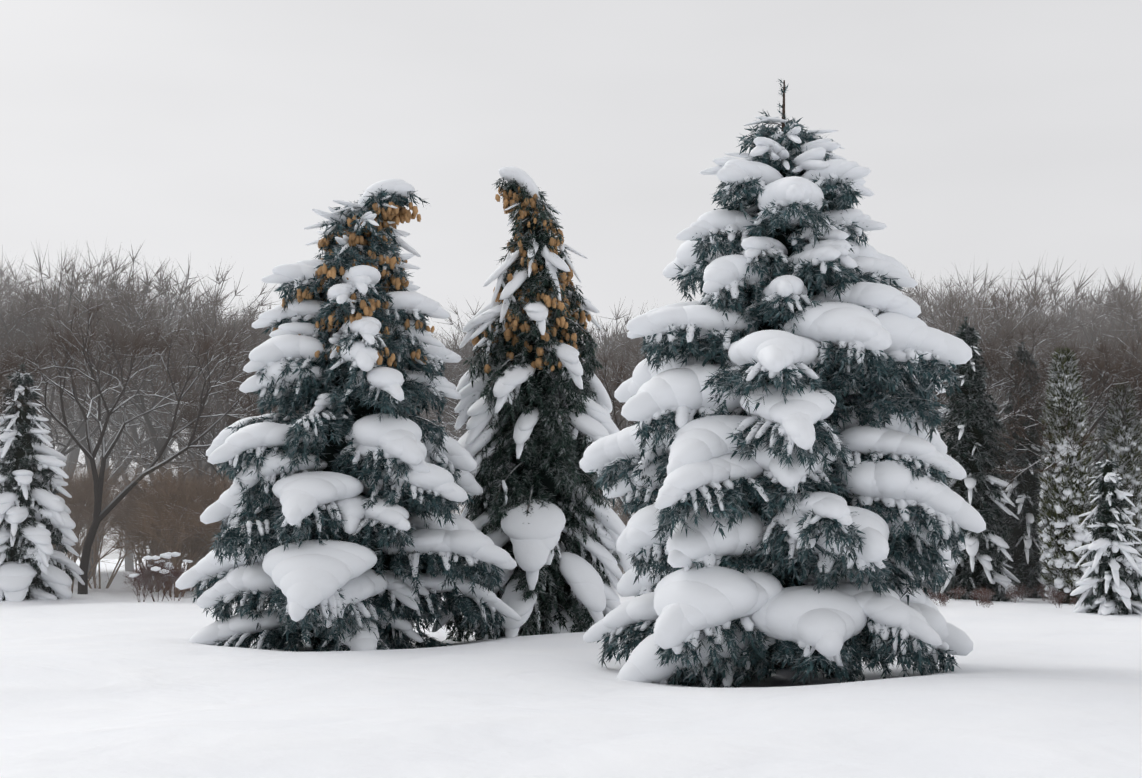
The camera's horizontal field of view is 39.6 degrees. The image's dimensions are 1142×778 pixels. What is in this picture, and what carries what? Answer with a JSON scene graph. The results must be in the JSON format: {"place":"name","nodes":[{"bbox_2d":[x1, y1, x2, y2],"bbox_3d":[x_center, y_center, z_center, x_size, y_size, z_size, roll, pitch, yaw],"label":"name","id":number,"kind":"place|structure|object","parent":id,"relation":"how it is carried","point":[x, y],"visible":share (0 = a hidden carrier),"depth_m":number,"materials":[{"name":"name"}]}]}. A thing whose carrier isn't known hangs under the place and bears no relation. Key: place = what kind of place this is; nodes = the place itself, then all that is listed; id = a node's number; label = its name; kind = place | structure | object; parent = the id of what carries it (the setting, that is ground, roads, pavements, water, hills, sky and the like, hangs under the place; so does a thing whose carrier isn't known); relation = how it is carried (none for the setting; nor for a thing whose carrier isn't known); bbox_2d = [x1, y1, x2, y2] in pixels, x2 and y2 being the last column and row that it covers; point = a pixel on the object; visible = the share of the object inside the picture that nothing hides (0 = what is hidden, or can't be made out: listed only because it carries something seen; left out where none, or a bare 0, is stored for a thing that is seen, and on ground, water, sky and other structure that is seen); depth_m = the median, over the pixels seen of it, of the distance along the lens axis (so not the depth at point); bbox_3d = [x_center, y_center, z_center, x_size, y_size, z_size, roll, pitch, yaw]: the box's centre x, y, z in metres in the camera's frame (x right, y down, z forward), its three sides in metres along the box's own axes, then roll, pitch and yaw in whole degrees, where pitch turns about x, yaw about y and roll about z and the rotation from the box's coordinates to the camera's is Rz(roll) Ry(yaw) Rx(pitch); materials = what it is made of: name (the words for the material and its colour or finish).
{"place":"outdoors","nodes":[
{"label":"outdoors","id":0,"kind":"place"},
{"bbox_2d":[0,559,1141,777],"bbox_3d":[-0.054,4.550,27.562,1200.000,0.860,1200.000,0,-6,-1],"label":"snow ground","id":1,"kind":"structure","parent":0,"point":[116,679],"depth_m":17.94,"materials":[{"name":"white snow"}]},
{"bbox_2d":[0,363,84,600],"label":"spruce","id":2,"kind":"object","parent":1,"relation":"on","point":[36,520],"visible":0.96,"depth_m":60.72,"materials":[{"name":"white"}]},
{"bbox_2d":[122,552,196,601],"bbox_3d":[-14.235,6.628,55.295,3.221,1.902,2.332,5,-8,-42],"label":"shrub","id":3,"kind":"object","parent":1,"relation":"on","point":[163,573],"visible":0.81,"depth_m":55.03,"materials":[{"name":"brown plant"}]},
{"bbox_2d":[48,442,633,597],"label":"thickets","id":4,"kind":"object","parent":1,"relation":"on","point":[164,515],"visible":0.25,"depth_m":66.45,"materials":[{"name":"brown plant"}]},
{"bbox_2d":[175,179,520,651],"bbox_3d":[-4.639,0.881,33.870,6.965,10.828,6.541,4,-7,-32],"label":"spruce","id":5,"kind":"object","parent":1,"relation":"on","point":[344,548],"visible":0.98,"depth_m":32.39,"materials":[{"name":"green"}]},
{"bbox_2d":[432,166,632,641],"bbox_3d":[-0.808,1.027,36.207,4.719,12.474,4.603,0,-6,-1],"label":"spruce","id":6,"kind":"object","parent":1,"relation":"on","point":[537,410],"visible":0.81,"depth_m":35.50,"materials":[{"name":"green plant"}]},
{"bbox_2d":[0,239,1141,579],"bbox_3d":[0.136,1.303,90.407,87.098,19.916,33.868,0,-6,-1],"label":"trees","id":7,"kind":"object","parent":1,"relation":"on","point":[24,324],"visible":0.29,"depth_m":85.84,"materials":[{"name":"brown plant"}]},
{"bbox_2d":[0,291,1141,595],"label":"trees","id":8,"kind":"object","parent":1,"relation":"on","point":[1104,377],"visible":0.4,"depth_m":63.95,"materials":[{"name":"brown plant"}]},
{"bbox_2d":[579,79,985,687],"bbox_3d":[3.334,0.082,25.716,6.240,10.341,6.404,0,-6,-1],"label":"spruce","id":9,"kind":"object","parent":1,"relation":"on","point":[779,461],"visible":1,"depth_m":24.17,"materials":[{"name":"green"}]},
{"bbox_2d":[911,573,944,596],"bbox_3d":[14.065,5.873,61.877,2.081,4.767,2.097,0,-6,-1],"label":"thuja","id":10,"kind":"object","parent":1,"relation":"on","point":[930,579],"visible":0.02,"depth_m":61.08,"materials":[{"name":"green"}]},
{"bbox_2d":[936,317,1021,601],"bbox_3d":[15.205,3.393,60.200,3.804,12.430,3.746,0,-6,-1],"label":"spruce","id":11,"kind":"object","parent":1,"relation":"on","point":[970,443],"visible":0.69,"depth_m":59.52,"materials":[{"name":"green plant"}]},
{"bbox_2d":[923,581,1077,607],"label":"dry weeds","id":12,"kind":"object","parent":1,"relation":"on","point":[980,592],"visible":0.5,"depth_m":55.90,"materials":[{"name":"brown plant"}]},
{"bbox_2d":[989,415,1011,582],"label":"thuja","id":13,"kind":"object","parent":1,"relation":"on","point":[1003,432],"visible":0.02,"depth_m":65.92,"materials":[{"name":"green plant"}]},
{"bbox_2d":[994,342,1049,598],"bbox_3d":[18.349,4.035,63.995,3.245,12.135,3.206,0,-6,-1],"label":"spruce","id":14,"kind":"object","parent":1,"relation":"on","point":[1023,550],"visible":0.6,"depth_m":63.61,"materials":[{"name":"green plant"}]},
{"bbox_2d":[1037,394,1045,427],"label":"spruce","id":15,"kind":"object","parent":1,"relation":"on","point":[1044,404],"depth_m":70.55,"materials":[{"name":"green"}]},
{"bbox_2d":[1032,346,1098,603],"bbox_3d":[17.896,3.084,57.134,2.648,9.322,2.576,0,-6,-1],"label":"thuja","id":16,"kind":"object","parent":1,"relation":"on","point":[1064,497],"visible":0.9,"depth_m":56.60,"materials":[{"name":"green plant"}]},
{"bbox_2d":[1084,402,1102,485],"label":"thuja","id":17,"kind":"object","parent":1,"relation":"on","point":[1096,448],"depth_m":68.01,"materials":[{"name":"green"}]},
{"bbox_2d":[1093,363,1112,459],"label":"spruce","id":18,"kind":"object","parent":1,"relation":"on","point":[1101,429],"depth_m":72.40,"materials":[{"name":"green"}]},
{"bbox_2d":[1070,444,1141,614],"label":"spruce","id":19,"kind":"object","parent":1,"relation":"on","point":[1107,584],"visible":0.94,"depth_m":47.59,"materials":[{"name":"white"}]},
{"bbox_2d":[1099,381,1141,600],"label":"thuja","id":20,"kind":"object","parent":1,"relation":"on","point":[1125,443],"visible":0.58,"depth_m":60.83,"materials":[{"name":"green plant"}]},
{"bbox_2d":[0,0,1141,558],"label":"sky","id":21,"kind":"structure","parent":0,"point":[997,134],"materials":[{"name":"white"}]}
]}

